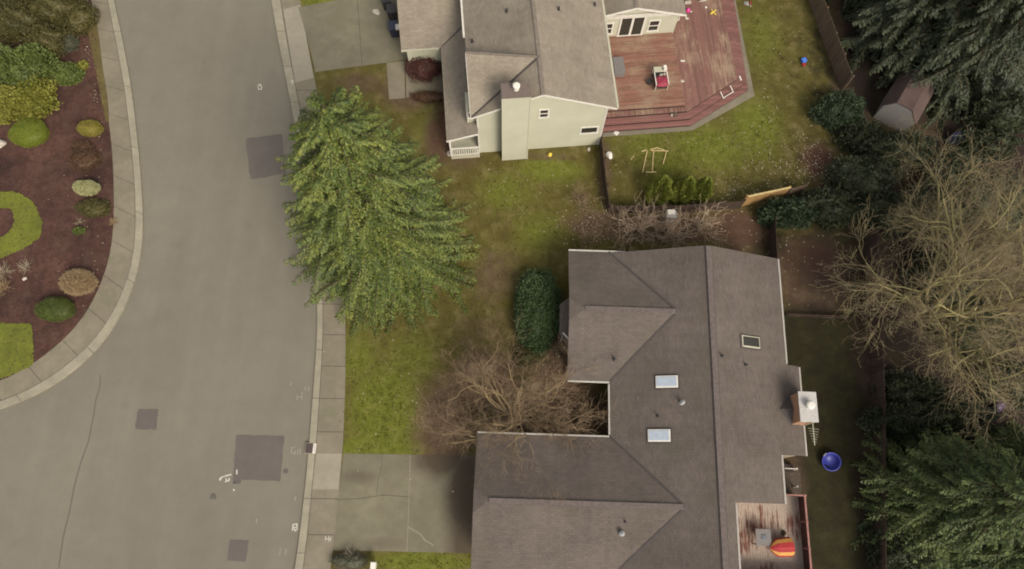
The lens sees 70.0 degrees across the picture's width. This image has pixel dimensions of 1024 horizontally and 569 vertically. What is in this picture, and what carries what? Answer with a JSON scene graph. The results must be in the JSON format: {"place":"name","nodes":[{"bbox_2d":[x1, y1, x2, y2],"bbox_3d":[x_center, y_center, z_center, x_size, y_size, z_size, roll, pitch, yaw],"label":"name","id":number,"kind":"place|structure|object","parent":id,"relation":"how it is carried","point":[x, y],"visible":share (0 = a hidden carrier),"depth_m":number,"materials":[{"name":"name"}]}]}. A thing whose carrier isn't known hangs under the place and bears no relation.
{"place":"outdoors","nodes":[
{"label":"outdoors","id":0,"kind":"place"},
{"bbox_2d":[0,0,113,379],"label":"garden bed","id":1,"kind":"object","parent":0,"point":[74,103],"visible":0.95,"depth_m":48.54,"materials":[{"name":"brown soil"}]},
{"bbox_2d":[0,261,14,280],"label":"grass clump","id":2,"kind":"object","parent":1,"relation":"on","point":[3,272],"visible":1,"depth_m":46.94,"materials":[{"name":"beige plant"}]},
{"bbox_2d":[0,98,14,124],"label":"shrub","id":3,"kind":"object","parent":1,"relation":"on","point":[4,119],"visible":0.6,"depth_m":49.98,"materials":[{"name":"yellow plant"}]},
{"bbox_2d":[0,322,33,378],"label":"lawn","id":4,"kind":"structure","parent":1,"relation":"on","point":[5,347],"depth_m":45.59,"materials":[{"name":"plant"}]},
{"bbox_2d":[0,191,42,257],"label":"lawn","id":5,"kind":"structure","parent":1,"relation":"on","point":[30,232],"depth_m":48.11,"materials":[{"name":"plant"}]},
{"bbox_2d":[0,0,50,46],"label":"shrub","id":6,"kind":"object","parent":1,"relation":"on","point":[15,20],"visible":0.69,"depth_m":50.97,"materials":[{"name":"green plant"}]},
{"bbox_2d":[7,118,49,147],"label":"clipped shrub","id":7,"kind":"object","parent":1,"relation":"on","point":[35,133],"visible":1,"depth_m":49.50,"materials":[{"name":"green plant"}]},
{"bbox_2d":[0,40,62,93],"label":"shrub","id":8,"kind":"object","parent":1,"relation":"on","point":[22,64],"visible":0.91,"depth_m":50.22,"materials":[{"name":"green plant"}]},
{"bbox_2d":[0,74,62,120],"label":"shrub","id":9,"kind":"object","parent":1,"relation":"on","point":[34,102],"visible":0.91,"depth_m":50.02,"materials":[{"name":"yellow plant"}]},
{"bbox_2d":[19,21,72,56],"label":"shrub","id":10,"kind":"object","parent":1,"relation":"on","point":[51,35],"visible":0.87,"depth_m":51.14,"materials":[{"name":"green plant"}]},
{"bbox_2d":[19,0,91,29],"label":"shrub","id":11,"kind":"object","parent":1,"relation":"on","point":[52,10],"visible":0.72,"depth_m":51.32,"materials":[{"name":"green plant"}]},
{"bbox_2d":[34,296,76,321],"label":"clipped shrub","id":12,"kind":"object","parent":1,"relation":"on","point":[61,308],"visible":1,"depth_m":45.82,"materials":[{"name":"green plant"}]},
{"bbox_2d":[49,61,85,86],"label":"shrub","id":13,"kind":"object","parent":1,"relation":"on","point":[70,74],"visible":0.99,"depth_m":51.02,"materials":[{"name":"green plant"}]},
{"bbox_2d":[58,33,80,53],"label":"shrub","id":14,"kind":"object","parent":1,"relation":"on","point":[73,42],"visible":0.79,"depth_m":51.85,"materials":[{"name":"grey plant"}]},
{"bbox_2d":[57,268,98,296],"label":"shrub","id":15,"kind":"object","parent":1,"relation":"on","point":[77,282],"depth_m":46.38,"materials":[{"name":"plant"}]},
{"bbox_2d":[72,226,85,235],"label":"shrub","id":16,"kind":"object","parent":1,"relation":"on","point":[78,230],"visible":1,"depth_m":47.80,"materials":[{"name":"green plant"}]},
{"bbox_2d":[60,0,100,38],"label":"shrub","id":17,"kind":"object","parent":1,"relation":"on","point":[80,21],"visible":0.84,"depth_m":52.03,"materials":[{"name":"green plant"}]},
{"bbox_2d":[70,140,94,151],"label":"shrub","id":18,"kind":"object","parent":1,"relation":"on","point":[86,144],"visible":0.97,"depth_m":49.63,"materials":[{"name":"brown plant"}]},
{"bbox_2d":[77,59,88,70],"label":"shrub","id":19,"kind":"object","parent":1,"relation":"on","point":[82,64],"visible":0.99,"depth_m":51.59,"materials":[{"name":"yellow plant"}]},
{"bbox_2d":[67,147,103,171],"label":"shrub","id":20,"kind":"object","parent":1,"relation":"on","point":[83,160],"visible":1,"depth_m":49.18,"materials":[{"name":"brown plant"}]},
{"bbox_2d":[72,179,100,195],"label":"clipped shrub","id":21,"kind":"object","parent":1,"relation":"on","point":[89,187],"visible":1,"depth_m":48.39,"materials":[{"name":"green plant"}]},
{"bbox_2d":[76,119,103,136],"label":"clipped shrub","id":22,"kind":"object","parent":1,"relation":"on","point":[91,128],"visible":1,"depth_m":49.78,"materials":[{"name":"yellow plant"}]},
{"bbox_2d":[71,197,111,218],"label":"shrub","id":23,"kind":"object","parent":1,"relation":"on","point":[100,208],"visible":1,"depth_m":48.16,"materials":[{"name":"green plant"}]},
{"bbox_2d":[0,0,134,400],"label":"pavement","id":24,"kind":"structure","parent":0,"point":[76,341],"depth_m":47.94,"materials":[{"name":"concrete"}]},
{"bbox_2d":[88,21,108,120],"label":"verge","id":25,"kind":"structure","parent":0,"point":[95,44],"depth_m":51.87,"materials":[{"name":"green plant"}]},
{"bbox_2d":[0,0,316,568],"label":"road","id":26,"kind":"structure","parent":0,"point":[166,424],"depth_m":45.56,"materials":[{"name":"asphalt"}]},
{"bbox_2d":[0,0,143,408],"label":"kerb","id":27,"kind":"structure","parent":26,"relation":"on","point":[86,353],"depth_m":47.61,"materials":[{"name":"concrete"}]},
{"bbox_2d":[271,0,322,568],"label":"kerb","id":28,"kind":"structure","parent":26,"relation":"on","point":[281,33],"depth_m":45.59,"materials":[{"name":"concrete"}]},
{"bbox_2d":[304,443,315,453],"bbox_3d":[-12.122,9.863,44.010,0.660,0.154,0.640,2,72,0],"label":"storm drain","id":29,"kind":"object","parent":28,"relation":"on","point":[310,448],"visible":1,"depth_m":43.94,"materials":[{"name":"metal"}]},
{"bbox_2d":[280,0,345,568],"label":"pavement","id":30,"kind":"structure","parent":0,"point":[325,490],"depth_m":44.81,"materials":[{"name":"concrete"}]},
{"bbox_2d":[298,0,407,71],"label":"driveway","id":31,"kind":"structure","parent":0,"point":[340,34],"depth_m":52.88,"materials":[{"name":"concrete"}]},
{"bbox_2d":[386,3,396,19],"bbox_3d":[-8.688,-19.654,52.868,0.660,1.070,0.780,-4,72,-2],"label":"wheelie bin","id":32,"kind":"object","parent":31,"relation":"on","point":[391,11],"visible":0.88,"depth_m":52.42,"materials":[{"name":"plastic"}]},
{"bbox_2d":[388,20,398,37],"bbox_3d":[-8.479,-18.290,52.434,0.660,1.070,0.780,-4,72,-2],"label":"wheelie bin","id":33,"kind":"object","parent":31,"relation":"on","point":[393,31],"visible":0.97,"depth_m":52.01,"materials":[{"name":"blue plastic"}]},
{"bbox_2d":[332,453,475,552],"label":"driveway","id":34,"kind":"structure","parent":0,"point":[383,505],"depth_m":43.04,"materials":[{"name":"concrete"}]},
{"bbox_2d":[300,0,1023,568],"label":"yard ground","id":35,"kind":"structure","parent":0,"point":[826,358],"depth_m":48.03,"materials":[{"name":"plant"}]},
{"bbox_2d":[326,551,369,568],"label":"shrub","id":36,"kind":"object","parent":35,"relation":"on","point":[356,561],"visible":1,"depth_m":41.69,"materials":[{"name":"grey plant"}]},
{"bbox_2d":[275,85,479,338],"bbox_3d":[-7.955,-4.913,39.614,12.279,18.276,12.144,2,72,0],"label":"conifer","id":37,"kind":"object","parent":35,"relation":"on","point":[366,192],"visible":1,"depth_m":38.61,"materials":[{"name":"green plant"}]},
{"bbox_2d":[387,61,404,99],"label":"footpath","id":38,"kind":"structure","parent":35,"relation":"on","point":[396,78],"depth_m":51.78,"materials":[{"name":"concrete"}]},
{"bbox_2d":[404,56,441,82],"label":"maroon shrub","id":39,"kind":"object","parent":35,"relation":"on","point":[422,70],"visible":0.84,"depth_m":51.04,"materials":[{"name":"red plant"}]},
{"bbox_2d":[406,68,442,97],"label":"footpath","id":40,"kind":"structure","parent":35,"relation":"on","point":[436,84],"depth_m":51.66,"materials":[{"name":"concrete"}]},
{"bbox_2d":[408,90,443,104],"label":"shrub","id":41,"kind":"object","parent":35,"relation":"on","point":[427,96],"visible":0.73,"depth_m":51.00,"materials":[{"name":"brown plant"}]},
{"bbox_2d":[399,309,620,513],"bbox_3d":[0.284,6.997,40.992,13.411,7.768,11.411,2,72,0],"label":"bare tree","id":42,"kind":"object","parent":35,"relation":"on","point":[514,414],"visible":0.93,"depth_m":41.92,"materials":[{"name":"plant"}]},
{"bbox_2d":[510,344,546,368],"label":"shrub","id":43,"kind":"object","parent":35,"relation":"on","point":[523,356],"visible":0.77,"depth_m":45.24,"materials":[{"name":"green plant"}]},
{"bbox_2d":[513,265,563,359],"bbox_3d":[1.686,1.569,45.715,3.455,2.131,6.238,2,72,0],"label":"hedge shrub","id":44,"kind":"object","parent":35,"relation":"on","point":[540,326],"visible":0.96,"depth_m":45.35,"materials":[{"name":"green plant"}]},
{"bbox_2d":[397,0,686,160],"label":"two storey house","id":45,"kind":"structure","parent":35,"relation":"on","point":[521,78],"depth_m":46.43,"materials":[{"name":"beige"}]},
{"bbox_2d":[465,92,476,122],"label":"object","id":46,"kind":"structure","parent":45,"relation":"in","point":[467,101],"depth_m":45.91,"materials":[{"name":"beige"}]},
{"bbox_2d":[538,109,549,118],"bbox_3d":[2.012,-10.729,45.900,0.720,1.020,0.080,-4,72,-2],"label":"window","id":47,"kind":"structure","parent":45,"relation":"in","point":[543,113],"depth_m":45.86,"materials":[{"name":"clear glass"}]},
{"bbox_2d":[579,126,598,134],"bbox_3d":[5.105,-10.207,48.376,1.280,0.870,0.080,-4,72,-2],"label":"window","id":48,"kind":"structure","parent":45,"relation":"in","point":[594,129],"depth_m":48.39,"materials":[{"name":"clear glass"}]},
{"bbox_2d":[616,17,646,36],"bbox_3d":[8.368,-18.063,51.179,1.873,2.140,0.100,-4,72,-2],"label":"french door","id":49,"kind":"structure","parent":45,"relation":"in","point":[627,26],"depth_m":51.20,"materials":[{"name":"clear glass"}]},
{"bbox_2d":[646,20,660,31],"bbox_3d":[9.953,-18.166,51.322,0.880,1.220,0.080,-4,72,-2],"label":"window","id":50,"kind":"structure","parent":45,"relation":"in","point":[653,26],"depth_m":51.31,"materials":[{"name":"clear glass"}]},
{"bbox_2d":[569,179,602,217],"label":"bare shrub","id":51,"kind":"object","parent":35,"relation":"on","point":[581,202],"visible":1,"depth_m":48.26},
{"bbox_2d":[323,7,851,491],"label":"fallen leaves","id":52,"kind":"object","parent":35,"relation":"on","point":[699,177],"visible":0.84,"depth_m":49.53,"materials":[{"name":"brown plant"}]},
{"bbox_2d":[574,228,601,249],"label":"bare shrub","id":53,"kind":"object","parent":35,"relation":"on","point":[593,239],"visible":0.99,"depth_m":47.62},
{"bbox_2d":[599,132,611,212],"bbox_3d":[6.236,-7.511,49.062,0.199,1.230,5.420,-4,72,-2],"label":"timber fence","id":54,"kind":"object","parent":35,"relation":"on","point":[605,183],"visible":0.98,"depth_m":48.91,"materials":[{"name":"wood"}]},
{"bbox_2d":[608,211,641,251],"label":"bare shrub","id":55,"kind":"object","parent":35,"relation":"on","point":[622,246],"visible":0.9,"depth_m":47.69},
{"bbox_2d":[602,193,672,244],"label":"bare shrub","id":56,"kind":"object","parent":35,"relation":"on","point":[640,223],"visible":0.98,"depth_m":47.48,"materials":[{"name":"plant"}]},
{"bbox_2d":[471,245,818,568],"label":"single storey house","id":57,"kind":"structure","parent":35,"relation":"on","point":[714,411],"depth_m":40.99,"materials":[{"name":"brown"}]},
{"bbox_2d":[641,147,668,172],"bbox_3d":[9.796,-8.516,50.013,2.033,0.060,1.896,-4,72,-2],"label":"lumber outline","id":58,"kind":"object","parent":35,"relation":"on","point":[664,150],"visible":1,"depth_m":50.12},
{"bbox_2d":[644,174,674,205],"bbox_3d":[9.822,-6.315,47.767,2.104,3.040,2.077,2,72,0],"label":"cypress","id":59,"kind":"object","parent":35,"relation":"on","point":[664,181],"visible":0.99,"depth_m":47.65,"materials":[{"name":"green plant"}]},
{"bbox_2d":[639,204,699,248],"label":"bare shrub","id":60,"kind":"object","parent":35,"relation":"on","point":[671,232],"visible":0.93,"depth_m":47.41,"materials":[{"name":"plant"}]},
{"bbox_2d":[663,209,676,223],"bbox_3d":[10.415,-4.463,48.163,0.680,1.170,0.540,2,72,0],"label":"utility box","id":61,"kind":"object","parent":35,"relation":"on","point":[672,212],"visible":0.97,"depth_m":47.68,"materials":[{"name":"grey metal"}]},
{"bbox_2d":[607,199,745,213],"bbox_3d":[10.837,-5.108,48.342,9.010,1.230,0.338,-2,72,-1],"label":"timber fence","id":62,"kind":"object","parent":35,"relation":"on","point":[700,207],"visible":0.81,"depth_m":48.24,"materials":[{"name":"wood"}]},
{"bbox_2d":[602,0,754,136],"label":"stepped deck","id":63,"kind":"structure","parent":35,"relation":"on","point":[706,45],"depth_m":51.44,"materials":[{"name":"wood"}]},
{"bbox_2d":[612,57,624,76],"bbox_3d":[7.434,-15.173,50.997,0.740,0.490,1.340,-4,72,-2],"label":"storage bench","id":64,"kind":"object","parent":63,"relation":"on","point":[618,67],"visible":0.96,"depth_m":50.78,"materials":[{"name":"grey plastic"}]},
{"bbox_2d":[651,65,668,90],"bbox_3d":[10.271,-14.251,50.491,0.940,0.950,1.520,-4,72,-2],"label":"garden cart","id":65,"kind":"object","parent":63,"relation":"on","point":[661,79],"visible":1,"depth_m":50.27,"materials":[{"name":"metal"}]},
{"bbox_2d":[671,175,695,204],"bbox_3d":[11.372,-6.336,47.840,1.898,2.946,2.056,2,72,0],"label":"cypress","id":66,"kind":"object","parent":35,"relation":"on","point":[686,183],"visible":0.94,"depth_m":47.68,"materials":[{"name":"green plant"}]},
{"bbox_2d":[691,176,713,203],"bbox_3d":[12.606,-6.312,47.942,1.663,2.760,1.689,2,72,0],"label":"cypress","id":67,"kind":"object","parent":35,"relation":"on","point":[704,186],"visible":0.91,"depth_m":47.66,"materials":[{"name":"green plant"}]},
{"bbox_2d":[676,200,733,245],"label":"bare shrub","id":68,"kind":"object","parent":35,"relation":"on","point":[701,225],"visible":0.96,"depth_m":47.56,"materials":[{"name":"plant"}]},
{"bbox_2d":[742,186,790,205],"bbox_3d":[16.780,-5.842,48.441,3.066,1.608,0.205,-12,73,-4],"label":"timber fence","id":69,"kind":"object","parent":35,"relation":"on","point":[762,196],"visible":0.94,"depth_m":48.26,"materials":[{"name":"brown wood"}]},
{"bbox_2d":[735,494,811,568],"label":"deck","id":70,"kind":"structure","parent":35,"relation":"on","point":[790,517],"depth_m":42.01,"materials":[{"name":"wood"}]},
{"bbox_2d":[752,529,770,545],"bbox_3d":[14.205,14.390,41.630,0.860,0.720,0.900,2,72,0],"label":"patio table","id":71,"kind":"object","parent":70,"relation":"on","point":[759,534],"visible":1,"depth_m":41.30,"materials":[{"name":"plastic"}]},
{"bbox_2d":[768,537,794,556],"bbox_3d":[15.191,14.833,41.335,1.630,0.828,1.082,2,72,0],"label":"garden umbrella","id":72,"kind":"object","parent":70,"relation":"on","point":[782,547],"visible":1,"depth_m":41.06,"materials":[{"name":"red fabric"}]},
{"bbox_2d":[769,217,779,259],"bbox_3d":[17.076,-2.809,47.621,0.147,1.330,2.943,4,72,1],"label":"timber fence","id":73,"kind":"object","parent":35,"relation":"on","point":[773,241],"visible":0.81,"depth_m":47.56,"materials":[{"name":"wood"}]},
{"bbox_2d":[755,195,820,229],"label":"shrub","id":74,"kind":"object","parent":35,"relation":"on","point":[789,212],"visible":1,"depth_m":47.59,"materials":[{"name":"green plant"}]},
{"bbox_2d":[782,182,808,197],"bbox_3d":[18.875,-6.280,48.644,1.328,1.530,0.158,-15,73,-5],"label":"timber fence","id":75,"kind":"object","parent":35,"relation":"on","point":[794,191],"visible":0.92,"depth_m":48.53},
{"bbox_2d":[785,313,848,318],"bbox_3d":[19.461,1.984,46.656,3.940,0.490,0.146,2,72,0],"label":"timber fence","id":76,"kind":"object","parent":35,"relation":"on","point":[816,315],"visible":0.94,"depth_m":46.55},
{"bbox_2d":[793,184,867,231],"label":"shrub","id":77,"kind":"object","parent":35,"relation":"on","point":[841,208],"visible":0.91,"depth_m":47.58,"materials":[{"name":"green plant"}]},
{"bbox_2d":[822,452,840,470],"bbox_3d":[19.092,10.637,43.827,1.118,0.578,1.112,2,72,0],"label":"plastic tub","id":78,"kind":"object","parent":35,"relation":"on","point":[832,460],"visible":1,"depth_m":43.91,"materials":[{"name":"plastic"}]},
{"bbox_2d":[808,0,854,90],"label":"timber fence","id":79,"kind":"object","parent":35,"relation":"on","point":[834,49],"visible":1,"depth_m":52.00,"materials":[{"name":"wood"}]},
{"bbox_2d":[807,87,865,134],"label":"shrub","id":80,"kind":"object","parent":35,"relation":"on","point":[836,109],"visible":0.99,"depth_m":49.85,"materials":[{"name":"green plant"}]},
{"bbox_2d":[825,0,873,23],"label":"conifer","id":81,"kind":"object","parent":35,"relation":"on","point":[845,8],"visible":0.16,"depth_m":53.65,"materials":[{"name":"green plant"}]},
{"bbox_2d":[834,117,887,155],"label":"shrub","id":82,"kind":"object","parent":35,"relation":"on","point":[859,134],"visible":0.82,"depth_m":49.74,"materials":[{"name":"green plant"}]},
{"bbox_2d":[816,151,909,203],"bbox_3d":[23.362,-6.982,48.304,5.954,3.100,4.215,2,72,0],"label":"shrub","id":83,"kind":"object","parent":35,"relation":"on","point":[866,175],"visible":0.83,"depth_m":47.95,"materials":[{"name":"green plant"}]},
{"bbox_2d":[833,265,892,331],"bbox_3d":[22.138,0.406,45.895,3.510,2.791,4.023,28,74,8],"label":"bare shrub","id":84,"kind":"object","parent":35,"relation":"on","point":[859,311],"visible":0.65,"depth_m":45.87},
{"bbox_2d":[865,227,888,568],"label":"timber fence","id":85,"kind":"object","parent":35,"relation":"on","point":[876,365],"visible":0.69,"depth_m":44.81,"materials":[{"name":"wood"}]},
{"bbox_2d":[850,188,925,241],"bbox_3d":[24.681,-4.875,47.697,5.718,2.952,3.544,2,72,0],"label":"shrub","id":86,"kind":"object","parent":35,"relation":"on","point":[883,203],"visible":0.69,"depth_m":47.41,"materials":[{"name":"green plant"}]},
{"bbox_2d":[853,400,934,439],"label":"shrub","id":87,"kind":"object","parent":35,"relation":"on","point":[902,419],"visible":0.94,"depth_m":43.42,"materials":[{"name":"green plant"}]},
{"bbox_2d":[851,126,939,175],"bbox_3d":[26.040,-9.110,49.090,5.757,2.855,3.232,2,72,0],"label":"shrub","id":88,"kind":"object","parent":35,"relation":"on","point":[879,145],"visible":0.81,"depth_m":48.78,"materials":[{"name":"green plant"}]},
{"bbox_2d":[862,519,935,568],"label":"shrub","id":89,"kind":"object","parent":35,"relation":"on","point":[897,557],"visible":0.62,"depth_m":41.36,"materials":[{"name":"green plant"}]},
{"bbox_2d":[873,70,933,131],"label":"garden shed","id":90,"kind":"structure","parent":35,"relation":"on","point":[902,99],"depth_m":49.53,"materials":[{"name":"wood"}]},
{"bbox_2d":[868,368,948,407],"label":"shrub","id":91,"kind":"object","parent":35,"relation":"on","point":[900,386],"visible":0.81,"depth_m":44.34,"materials":[{"name":"green plant"}]},
{"bbox_2d":[809,112,1023,451],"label":"bare tree","id":92,"kind":"object","parent":35,"relation":"on","point":[953,256],"visible":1,"depth_m":41.63,"materials":[{"name":"plant"}]},
{"bbox_2d":[838,0,999,91],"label":"conifer","id":93,"kind":"object","parent":35,"relation":"on","point":[887,23],"visible":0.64,"depth_m":49.62,"materials":[{"name":"green plant"}]},
{"bbox_2d":[849,424,1023,568],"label":"conifer","id":94,"kind":"object","parent":35,"relation":"on","point":[936,475],"visible":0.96,"depth_m":39.22,"materials":[{"name":"green plant"}]},
{"bbox_2d":[895,180,985,242],"bbox_3d":[28.126,-5.069,48.138,6.444,2.359,4.798,2,72,0],"label":"shrub","id":95,"kind":"object","parent":35,"relation":"on","point":[926,189],"visible":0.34,"depth_m":47.78,"materials":[{"name":"green plant"}]},
{"bbox_2d":[900,244,992,314],"bbox_3d":[28.166,-0.325,46.904,6.212,1.788,4.806,2,72,0],"label":"shrub","id":96,"kind":"object","parent":35,"relation":"on","point":[918,264],"visible":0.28,"depth_m":46.85,"materials":[{"name":"green plant"}]},
{"bbox_2d":[909,146,983,188],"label":"shrub","id":97,"kind":"object","parent":35,"relation":"on","point":[956,162],"visible":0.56,"depth_m":48.81,"materials":[{"name":"green plant"}]},
{"bbox_2d":[873,0,1023,131],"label":"conifer","id":98,"kind":"object","parent":35,"relation":"on","point":[995,31],"visible":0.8,"depth_m":47.95,"materials":[{"name":"green plant"}]},
{"bbox_2d":[908,391,1001,438],"bbox_3d":[26.498,7.730,43.774,5.831,2.830,2.981,2,72,0],"label":"shrub","id":99,"kind":"object","parent":35,"relation":"on","point":[955,420],"visible":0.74,"depth_m":43.34,"materials":[{"name":"green plant"}]},
{"bbox_2d":[945,131,965,145],"bbox_3d":[30.754,-10.084,50.327,1.303,0.877,0.971,-21,74,-7],"label":"covered heap","id":100,"kind":"object","parent":35,"relation":"on","point":[953,136],"visible":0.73,"depth_m":50.22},
{"bbox_2d":[921,300,1023,364],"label":"shrub","id":101,"kind":"object","parent":35,"relation":"on","point":[971,329],"visible":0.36,"depth_m":45.63,"materials":[{"name":"green plant"}]},
{"bbox_2d":[946,489,1023,568],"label":"conifer","id":102,"kind":"object","parent":35,"relation":"on","point":[1011,560],"visible":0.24,"depth_m":38.97,"materials":[{"name":"green plant"}]},
{"bbox_2d":[947,128,1023,162],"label":"shrub","id":103,"kind":"object","parent":35,"relation":"on","point":[1010,142],"visible":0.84,"depth_m":49.32,"materials":[{"name":"green plant"}]},
{"bbox_2d":[953,167,1023,251],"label":"shrub","id":104,"kind":"object","parent":35,"relation":"on","point":[1014,217],"visible":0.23,"depth_m":47.98,"materials":[{"name":"green plant"}]},
{"bbox_2d":[957,90,1023,133],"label":"shrub","id":105,"kind":"object","parent":35,"relation":"on","point":[1004,110],"visible":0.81,"depth_m":49.29,"materials":[{"name":"green plant"}]},
{"bbox_2d":[959,418,1023,477],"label":"conifer","id":106,"kind":"object","parent":35,"relation":"on","point":[1014,443],"visible":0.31,"depth_m":42.37,"materials":[{"name":"green plant"}]},
{"bbox_2d":[967,361,1023,410],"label":"shrub","id":107,"kind":"object","parent":35,"relation":"on","point":[1011,384],"visible":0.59,"depth_m":44.51,"materials":[{"name":"green plant"}]},
{"bbox_2d":[990,398,1004,413],"bbox_3d":[29.952,7.313,44.934,0.870,0.547,1.189,43,77,12],"label":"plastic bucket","id":108,"kind":"object","parent":35,"relation":"on","point":[992,407],"visible":0.46,"depth_m":44.76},
{"bbox_2d":[784,470,800,493],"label":"patio","id":109,"kind":"structure","parent":0,"point":[792,479],"depth_m":43.62,"materials":[{"name":"concrete"}]},
{"bbox_2d":[784,464,797,487],"bbox_3d":[16.385,11.313,43.318,0.855,0.920,1.335,2,72,0],"label":"garden step","id":110,"kind":"object","parent":109,"relation":"on","point":[789,468],"visible":0.65,"depth_m":43.58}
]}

